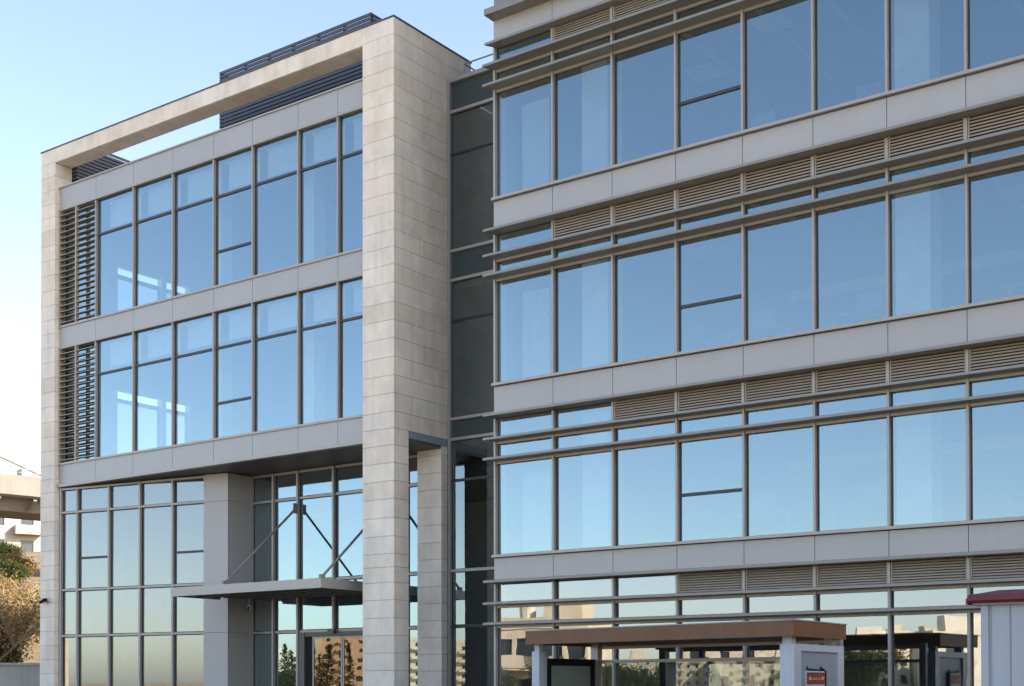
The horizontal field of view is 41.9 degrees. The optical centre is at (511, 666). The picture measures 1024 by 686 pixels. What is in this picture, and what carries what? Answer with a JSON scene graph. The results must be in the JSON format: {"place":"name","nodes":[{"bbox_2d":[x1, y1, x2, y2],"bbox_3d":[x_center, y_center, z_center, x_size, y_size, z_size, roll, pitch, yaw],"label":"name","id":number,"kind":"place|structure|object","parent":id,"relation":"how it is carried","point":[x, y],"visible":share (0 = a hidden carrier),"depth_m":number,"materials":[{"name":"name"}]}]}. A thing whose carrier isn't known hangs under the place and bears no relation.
{"place":"outdoors","nodes":[
{"label":"outdoors","id":0,"kind":"place"},
{"bbox_2d":[18,552,40,662],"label":"hillside","id":1,"kind":"structure","parent":0,"point":[35,654],"depth_m":106.62,"materials":[{"name":"soil"}]},
{"bbox_2d":[0,568,22,598],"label":"shrub","id":2,"kind":"object","parent":1,"relation":"on","point":[10,585],"visible":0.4,"depth_m":79.32,"materials":[{"name":"beige plant"}]},
{"bbox_2d":[0,540,25,555],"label":"shrub","id":3,"kind":"object","parent":1,"relation":"on","point":[8,547],"visible":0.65,"depth_m":135.90,"materials":[{"name":"green plant"}]},
{"bbox_2d":[0,632,32,662],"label":"shrub","id":4,"kind":"object","parent":1,"relation":"on","point":[13,655],"visible":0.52,"depth_m":54.58,"materials":[{"name":"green plant"}]},
{"bbox_2d":[0,553,33,582],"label":"shrub","id":5,"kind":"object","parent":1,"relation":"on","point":[18,567],"visible":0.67,"depth_m":106.11,"materials":[{"name":"green plant"}]},
{"bbox_2d":[0,572,35,601],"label":"shrub","id":6,"kind":"object","parent":1,"relation":"on","point":[16,582],"visible":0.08,"depth_m":83.93,"materials":[{"name":"beige plant"}]},
{"bbox_2d":[0,581,39,652],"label":"shrub","id":7,"kind":"object","parent":1,"relation":"on","point":[20,603],"visible":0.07,"depth_m":57.81,"materials":[{"name":"brown plant"}]},
{"bbox_2d":[0,575,39,605],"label":"shrub","id":8,"kind":"object","parent":1,"relation":"on","point":[3,590],"visible":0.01,"depth_m":65.54,"materials":[{"name":"beige plant"}]},
{"bbox_2d":[0,468,40,551],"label":"apartment building","id":9,"kind":"structure","parent":1,"relation":"on","point":[26,533],"depth_m":162.86,"materials":[{"name":"paint"}]},
{"bbox_2d":[21,540,32,551],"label":"window","id":10,"kind":"structure","parent":9,"relation":"in","point":[28,545],"depth_m":163.67,"materials":[{"name":"white"}]},
{"bbox_2d":[1,550,39,576],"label":"shrub","id":11,"kind":"object","parent":1,"relation":"on","point":[14,557],"visible":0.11,"depth_m":118.01,"materials":[{"name":"green plant"}]},
{"bbox_2d":[0,458,40,474],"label":"apartment building","id":12,"kind":"structure","parent":1,"relation":"on","point":[3,463],"depth_m":196.42,"materials":[{"name":"paint"}]},
{"bbox_2d":[0,592,41,660],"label":"shrub","id":13,"kind":"object","parent":1,"relation":"on","point":[24,634],"visible":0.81,"depth_m":54.32,"materials":[{"name":"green plant"}]},
{"bbox_2d":[2,567,41,638],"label":"shrub","id":14,"kind":"object","parent":1,"relation":"on","point":[23,593],"visible":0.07,"depth_m":61.44,"materials":[{"name":"beige plant"}]},
{"bbox_2d":[0,0,493,465],"label":"sky","id":15,"kind":"structure","parent":0,"point":[70,70],"materials":[{"name":"blue"}]},
{"bbox_2d":[524,619,846,685],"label":"bus shelter","id":16,"kind":"object","parent":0,"point":[803,661],"visible":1,"depth_m":22.12,"materials":[{"name":"brown"}]},
{"bbox_2d":[966,589,1023,685],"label":"kiosk","id":17,"kind":"object","parent":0,"point":[1002,637],"visible":1,"depth_m":16.67,"materials":[{"name":"grey metal"}]},
{"label":"ground","id":18,"kind":"structure","parent":0,"visible":0},
{"bbox_2d":[0,663,39,685],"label":"retaining wall","id":19,"kind":"structure","parent":18,"relation":"on","point":[19,674],"depth_m":46.95,"materials":[{"name":"concrete"}]},
{"bbox_2d":[0,456,40,520],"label":"viaduct","id":20,"kind":"object","parent":18,"relation":"on","point":[19,497],"visible":0.02,"depth_m":110.61,"materials":[{"name":"concrete"}]},
{"bbox_2d":[40,12,493,685],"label":"office building","id":21,"kind":"structure","parent":18,"relation":"on","point":[312,346],"depth_m":36.13,"materials":[{"name":"stone"}]},
{"bbox_2d":[63,637,75,685],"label":"lobby window","id":22,"kind":"structure","parent":21,"relation":"in","point":[69,643],"depth_m":38.74,"materials":[{"name":"clear glass"}]},
{"bbox_2d":[63,591,75,634],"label":"lobby window","id":23,"kind":"structure","parent":21,"relation":"in","point":[69,597],"depth_m":38.75,"materials":[{"name":"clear glass"}]},
{"bbox_2d":[63,513,75,588],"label":"lobby window","id":24,"kind":"structure","parent":21,"relation":"in","point":[69,520],"depth_m":38.78,"materials":[{"name":"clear glass"}]},
{"bbox_2d":[63,490,75,511],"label":"lobby window","id":25,"kind":"structure","parent":21,"relation":"in","point":[69,496],"depth_m":38.80,"materials":[{"name":"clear glass"}]},
{"bbox_2d":[65,343,100,461],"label":"window","id":26,"kind":"structure","parent":21,"relation":"in","point":[100,343],"depth_m":39.00,"materials":[{"name":"grey metal"}]},
{"bbox_2d":[66,202,101,320],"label":"window","id":27,"kind":"structure","parent":21,"relation":"in","point":[100,202],"depth_m":38.18,"materials":[{"name":"grey metal"}]},
{"bbox_2d":[79,636,106,685],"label":"lobby window","id":28,"kind":"structure","parent":21,"relation":"in","point":[93,649],"depth_m":38.33,"materials":[{"name":"clear glass"}]},
{"bbox_2d":[79,590,106,634],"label":"lobby window","id":29,"kind":"structure","parent":21,"relation":"in","point":[92,603],"depth_m":38.36,"materials":[{"name":"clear glass"}]},
{"bbox_2d":[79,511,107,588],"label":"lobby window","id":30,"kind":"structure","parent":21,"relation":"in","point":[93,526],"depth_m":38.37,"materials":[{"name":"blue glass"}]},
{"bbox_2d":[79,487,107,509],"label":"lobby window","id":31,"kind":"structure","parent":21,"relation":"in","point":[91,498],"depth_m":38.38,"materials":[{"name":"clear glass"}]},
{"bbox_2d":[98,189,131,315],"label":"window","id":32,"kind":"structure","parent":21,"relation":"in","point":[128,225],"depth_m":38.01,"materials":[{"name":"grey metal"}]},
{"bbox_2d":[98,333,131,456],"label":"window","id":33,"kind":"structure","parent":21,"relation":"in","point":[129,367],"depth_m":37.97,"materials":[{"name":"grey metal"}]},
{"bbox_2d":[111,635,137,685],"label":"lobby window","id":34,"kind":"structure","parent":21,"relation":"in","point":[124,649],"depth_m":37.80,"materials":[{"name":"clear glass"}]},
{"bbox_2d":[111,588,137,633],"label":"lobby window","id":35,"kind":"structure","parent":21,"relation":"in","point":[124,602],"depth_m":37.82,"materials":[{"name":"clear glass"}]},
{"bbox_2d":[111,508,138,586],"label":"lobby window","id":36,"kind":"structure","parent":21,"relation":"in","point":[124,522],"depth_m":37.85,"materials":[{"name":"blue glass"}]},
{"bbox_2d":[111,484,138,507],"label":"lobby window","id":37,"kind":"structure","parent":21,"relation":"in","point":[124,495],"depth_m":37.85,"materials":[{"name":"blue glass"}]},
{"bbox_2d":[118,398,159,446],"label":"window frame","id":38,"kind":"structure","parent":21,"relation":"in","point":[122,401],"depth_m":42.35,"materials":[{"name":"white metal"}]},
{"bbox_2d":[118,274,159,299],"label":"window frame","id":39,"kind":"structure","parent":21,"relation":"in","point":[120,277],"depth_m":42.12,"materials":[{"name":"white metal"}]},
{"bbox_2d":[135,324,170,450],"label":"window","id":40,"kind":"structure","parent":21,"relation":"in","point":[166,359],"depth_m":36.98,"materials":[{"name":"grey metal"}]},
{"bbox_2d":[136,175,171,305],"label":"window","id":41,"kind":"structure","parent":21,"relation":"in","point":[169,212],"depth_m":37.03,"materials":[{"name":"grey metal"}]},
{"bbox_2d":[142,635,170,685],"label":"lobby window","id":42,"kind":"structure","parent":21,"relation":"in","point":[156,649],"depth_m":37.28,"materials":[{"name":"clear glass"}]},
{"bbox_2d":[142,587,170,632],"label":"lobby window","id":43,"kind":"structure","parent":21,"relation":"in","point":[156,601],"depth_m":37.29,"materials":[{"name":"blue glass"}]},
{"bbox_2d":[142,506,170,585],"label":"lobby window","id":44,"kind":"structure","parent":21,"relation":"in","point":[156,521],"depth_m":37.32,"materials":[{"name":"blue glass"}]},
{"bbox_2d":[142,481,170,504],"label":"lobby window","id":45,"kind":"structure","parent":21,"relation":"in","point":[158,492],"depth_m":37.34,"materials":[{"name":"blue glass"}]},
{"bbox_2d":[166,408,186,442],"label":"window frame","id":46,"kind":"structure","parent":21,"relation":"in","point":[180,413],"depth_m":43.39,"materials":[{"name":"blue glass"}]},
{"bbox_2d":[174,634,202,685],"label":"lobby window","id":47,"kind":"structure","parent":21,"relation":"in","point":[188,648],"depth_m":36.77,"materials":[{"name":"clear glass"}]},
{"bbox_2d":[175,585,203,631],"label":"lobby window","id":48,"kind":"structure","parent":21,"relation":"in","point":[189,612],"depth_m":36.77,"materials":[{"name":"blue glass"}]},
{"bbox_2d":[175,503,203,583],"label":"lobby window","id":49,"kind":"structure","parent":21,"relation":"in","point":[189,518],"depth_m":36.80,"materials":[{"name":"blue glass"}]},
{"bbox_2d":[175,478,203,502],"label":"lobby window","id":50,"kind":"structure","parent":21,"relation":"in","point":[190,490],"depth_m":36.82,"materials":[{"name":"blue glass"}]},
{"bbox_2d":[175,314,211,443],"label":"window","id":51,"kind":"structure","parent":21,"relation":"in","point":[206,350],"depth_m":36.02,"materials":[{"name":"grey metal"}]},
{"bbox_2d":[175,161,212,295],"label":"window","id":52,"kind":"structure","parent":21,"relation":"in","point":[209,199],"depth_m":36.06,"materials":[{"name":"grey metal"}]},
{"bbox_2d":[216,148,250,284],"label":"window","id":53,"kind":"structure","parent":21,"relation":"in","point":[247,187],"depth_m":35.03,"materials":[{"name":"grey metal"}]},
{"bbox_2d":[216,304,250,437],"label":"window","id":54,"kind":"structure","parent":21,"relation":"in","point":[247,341],"depth_m":35.01,"materials":[{"name":"grey metal"}]},
{"bbox_2d":[254,503,271,581],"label":"lobby window","id":55,"kind":"structure","parent":21,"relation":"in","point":[264,503],"depth_m":36.80,"materials":[{"name":"grey metal"}]},
{"bbox_2d":[255,132,296,274],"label":"window","id":56,"kind":"structure","parent":21,"relation":"in","point":[294,172],"depth_m":34.23,"materials":[{"name":"grey metal"}]},
{"bbox_2d":[255,293,296,431],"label":"window","id":57,"kind":"structure","parent":21,"relation":"in","point":[293,331],"depth_m":34.18,"materials":[{"name":"grey metal"}]},
{"bbox_2d":[275,633,295,685],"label":"lobby window","id":58,"kind":"structure","parent":21,"relation":"in","point":[276,633],"depth_m":36.26,"materials":[{"name":"clear glass"}]},
{"bbox_2d":[275,500,295,580],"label":"lobby window","id":59,"kind":"structure","parent":21,"relation":"in","point":[290,500],"depth_m":36.31,"materials":[{"name":"grey metal"}]},
{"bbox_2d":[300,598,325,629],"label":"lobby window","id":60,"kind":"structure","parent":21,"relation":"in","point":[300,598],"depth_m":35.73,"materials":[{"name":"grey metal"}]},
{"bbox_2d":[300,496,331,578],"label":"lobby window","id":61,"kind":"structure","parent":21,"relation":"in","point":[324,496],"depth_m":35.75,"materials":[{"name":"grey metal"}]},
{"bbox_2d":[300,469,331,496],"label":"lobby window","id":62,"kind":"structure","parent":21,"relation":"in","point":[325,469],"depth_m":35.74,"materials":[{"name":"grey metal"}]},
{"bbox_2d":[301,119,336,262],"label":"window","id":63,"kind":"structure","parent":21,"relation":"in","point":[335,159],"depth_m":33.16,"materials":[{"name":"grey metal"}]},
{"bbox_2d":[301,283,336,423],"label":"window","id":64,"kind":"structure","parent":21,"relation":"in","point":[334,322],"depth_m":33.13,"materials":[{"name":"grey metal"}]},
{"bbox_2d":[298,629,364,685],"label":"sliding door","id":65,"kind":"structure","parent":21,"relation":"in","point":[337,656],"depth_m":35.03,"materials":[{"name":"clear glass"}]},
{"bbox_2d":[336,578,362,628],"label":"lobby window","id":66,"kind":"structure","parent":21,"relation":"in","point":[358,578],"depth_m":34.95,"materials":[{"name":"grey metal"}]},
{"bbox_2d":[336,492,362,576],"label":"lobby window","id":67,"kind":"structure","parent":21,"relation":"in","point":[359,492],"depth_m":34.98,"materials":[{"name":"grey metal"}]},
{"bbox_2d":[336,465,362,492],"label":"lobby window","id":68,"kind":"structure","parent":21,"relation":"in","point":[356,465],"depth_m":34.99,"materials":[{"name":"grey metal"}]},
{"bbox_2d":[340,110,362,252],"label":"window","id":69,"kind":"structure","parent":21,"relation":"in","point":[360,151],"depth_m":32.50,"materials":[{"name":"grey metal"}]},
{"bbox_2d":[340,277,362,417],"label":"window","id":70,"kind":"structure","parent":21,"relation":"in","point":[361,316],"depth_m":32.45,"materials":[{"name":"grey metal"}]},
{"bbox_2d":[408,482,447,572],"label":"lobby window","id":71,"kind":"structure","parent":21,"relation":"in","point":[447,482],"depth_m":32.79,"materials":[{"name":"grey metal"}]},
{"bbox_2d":[451,143,492,249],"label":"link window","id":72,"kind":"structure","parent":21,"relation":"in","point":[452,156],"depth_m":32.81,"materials":[{"name":"grey metal"}]},
{"bbox_2d":[451,101,492,152],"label":"link window","id":73,"kind":"structure","parent":21,"relation":"in","point":[452,115],"depth_m":32.82,"materials":[{"name":"grey metal"}]},
{"bbox_2d":[452,314,492,416],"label":"link window","id":74,"kind":"structure","parent":21,"relation":"in","point":[489,314],"depth_m":32.74,"materials":[{"name":"grey metal"}]},
{"bbox_2d":[452,626,493,685],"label":"link window","id":75,"kind":"structure","parent":21,"relation":"in","point":[487,626],"depth_m":32.66,"materials":[{"name":"grey metal"}]},
{"bbox_2d":[452,570,493,624],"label":"link window","id":76,"kind":"structure","parent":21,"relation":"in","point":[482,570],"depth_m":32.65,"materials":[{"name":"grey metal"}]},
{"bbox_2d":[452,477,493,568],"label":"link window","id":77,"kind":"structure","parent":21,"relation":"in","point":[489,477],"depth_m":32.70,"materials":[{"name":"grey metal"}]},
{"bbox_2d":[452,436,493,479],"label":"link window","id":78,"kind":"structure","parent":21,"relation":"in","point":[488,436],"depth_m":32.66,"materials":[{"name":"grey metal"}]},
{"bbox_2d":[482,0,1023,685],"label":"office building","id":79,"kind":"structure","parent":18,"relation":"on","point":[756,274],"depth_m":27.88,"materials":[{"name":"metal"}]},
{"bbox_2d":[497,270,550,381],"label":"window","id":80,"kind":"structure","parent":79,"relation":"in","point":[550,270],"depth_m":28.84,"materials":[{"name":"grey metal"}]},
{"bbox_2d":[497,222,550,250],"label":"transom window","id":81,"kind":"structure","parent":79,"relation":"in","point":[548,222],"depth_m":28.57,"materials":[{"name":"grey metal"}]},
{"bbox_2d":[497,76,550,195],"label":"window","id":82,"kind":"structure","parent":79,"relation":"in","point":[549,76],"depth_m":28.88,"materials":[{"name":"grey metal"}]},
{"bbox_2d":[497,30,550,58],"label":"transom window","id":83,"kind":"structure","parent":79,"relation":"in","point":[548,31],"depth_m":28.55,"materials":[{"name":"grey metal"}]},
{"bbox_2d":[498,411,550,435],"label":"transom window","id":84,"kind":"structure","parent":79,"relation":"in","point":[546,411],"depth_m":28.46,"materials":[{"name":"grey metal"}]},
{"bbox_2d":[556,451,607,549],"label":"window","id":85,"kind":"structure","parent":79,"relation":"in","point":[605,451],"depth_m":27.88,"materials":[{"name":"grey metal"}]},
{"bbox_2d":[555,57,609,179],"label":"window","id":86,"kind":"structure","parent":79,"relation":"in","point":[608,57],"depth_m":27.98,"materials":[{"name":"grey metal"}]},
{"bbox_2d":[556,402,610,427],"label":"transom window","id":87,"kind":"structure","parent":79,"relation":"in","point":[607,402],"depth_m":27.67,"materials":[{"name":"grey metal"}]},
{"bbox_2d":[556,257,610,371],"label":"window","id":88,"kind":"structure","parent":79,"relation":"in","point":[609,257],"depth_m":27.93,"materials":[{"name":"grey metal"}]},
{"bbox_2d":[556,577,614,598],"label":"transom window","id":89,"kind":"structure","parent":79,"relation":"in","point":[609,577],"depth_m":27.64,"materials":[{"name":"grey metal"}]},
{"bbox_2d":[615,243,673,361],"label":"window","id":90,"kind":"structure","parent":79,"relation":"in","point":[616,324],"depth_m":27.07,"materials":[{"name":"grey metal"}]},
{"bbox_2d":[615,36,673,163],"bbox_3d":[2.666,-11.271,26.734,1.400,2.320,0.042,-1,-1,36],"label":"window","id":91,"kind":"structure","parent":79,"relation":"in","point":[672,36],"depth_m":27.12,"materials":[{"name":"grey metal"}]},
{"bbox_2d":[616,574,674,595],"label":"transom window","id":92,"kind":"structure","parent":79,"relation":"in","point":[662,574],"depth_m":26.82,"materials":[{"name":"grey metal"}]},
{"bbox_2d":[616,443,674,545],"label":"window","id":93,"kind":"structure","parent":79,"relation":"in","point":[671,443],"depth_m":27.03,"materials":[{"name":"grey metal"}]},
{"bbox_2d":[678,15,740,146],"bbox_3d":[3.833,-11.284,25.873,1.380,2.320,0.062,-1,-1,36],"label":"window","id":94,"kind":"structure","parent":79,"relation":"in","point":[738,87],"depth_m":26.10,"materials":[{"name":"grey metal"}]},
{"bbox_2d":[679,228,740,351],"bbox_3d":[3.839,-7.240,25.821,1.380,2.230,0.062,-1,-1,36],"label":"window","id":95,"kind":"structure","parent":79,"relation":"in","point":[738,296],"depth_m":26.09,"materials":[{"name":"grey metal"}]},
{"bbox_2d":[680,435,741,540],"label":"window","id":96,"kind":"structure","parent":79,"relation":"in","point":[736,489],"depth_m":26.04,"materials":[{"name":"grey metal"}]},
{"bbox_2d":[745,0,786,128],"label":"window","id":97,"kind":"structure","parent":79,"relation":"in","point":[783,0],"depth_m":25.41,"materials":[{"name":"grey metal"}]},
{"bbox_2d":[746,213,810,340],"bbox_3d":[5.002,-7.252,24.988,1.360,2.230,0.042,-1,-1,36],"label":"window","id":98,"kind":"structure","parent":79,"relation":"in","point":[807,213],"depth_m":25.36,"materials":[{"name":"grey metal"}]},
{"bbox_2d":[747,426,812,535],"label":"window","id":99,"kind":"structure","parent":79,"relation":"in","point":[810,426],"depth_m":25.32,"materials":[{"name":"grey metal"}]},
{"bbox_2d":[815,0,817,109],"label":"window","id":100,"kind":"structure","parent":79,"relation":"in","point":[816,28],"depth_m":24.58,"materials":[{"name":"grey metal"}]},
{"bbox_2d":[816,196,884,328],"bbox_3d":[6.138,-7.265,24.162,1.330,2.230,0.042,-1,-1,36],"label":"window","id":101,"kind":"structure","parent":79,"relation":"in","point":[817,244],"depth_m":24.53,"materials":[{"name":"grey metal"}]},
{"bbox_2d":[817,417,886,530],"bbox_3d":[6.144,-3.450,24.112,1.330,1.980,0.042,-1,-1,36],"label":"window","id":102,"kind":"structure","parent":79,"relation":"in","point":[818,460],"depth_m":24.48,"materials":[{"name":"grey metal"}]},
{"bbox_2d":[889,0,963,89],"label":"window","id":103,"kind":"structure","parent":79,"relation":"in","point":[890,68],"depth_m":23.76,"materials":[{"name":"grey metal"}]},
{"bbox_2d":[890,154,963,181],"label":"transom window","id":104,"kind":"structure","parent":79,"relation":"in","point":[963,154],"depth_m":23.46,"materials":[{"name":"grey metal"}]},
{"bbox_2d":[890,179,964,315],"bbox_3d":[7.262,-7.277,23.344,1.330,2.230,0.042,-1,-1,36],"label":"window","id":105,"kind":"structure","parent":79,"relation":"in","point":[891,255],"depth_m":23.71,"materials":[{"name":"grey metal"}]},
{"bbox_2d":[891,408,966,525],"bbox_3d":[7.268,-3.463,23.295,1.330,1.980,0.042,-1,-1,36],"label":"window","id":106,"kind":"structure","parent":79,"relation":"in","point":[892,442],"depth_m":23.67,"materials":[{"name":"grey metal"}]},
{"bbox_2d":[892,615,967,685],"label":"window","id":107,"kind":"structure","parent":79,"relation":"in","point":[893,629],"depth_m":23.63,"materials":[{"name":"grey metal"}]},
{"bbox_2d":[968,0,970,68],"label":"window","id":108,"kind":"structure","parent":79,"relation":"in","point":[969,51],"depth_m":22.94,"materials":[{"name":"grey metal"}]},
{"bbox_2d":[972,613,973,685],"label":"window","id":109,"kind":"structure","parent":79,"relation":"in","point":[972,613],"depth_m":22.80,"materials":[{"name":"grey metal"}]},
{"bbox_2d":[971,401,1020,519],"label":"window","id":110,"kind":"structure","parent":79,"relation":"in","point":[1015,401],"depth_m":22.84,"materials":[{"name":"grey metal"}]},
{"bbox_2d":[969,165,1023,302],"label":"window","id":111,"kind":"structure","parent":79,"relation":"in","point":[970,215],"depth_m":22.90,"materials":[{"name":"grey metal"}]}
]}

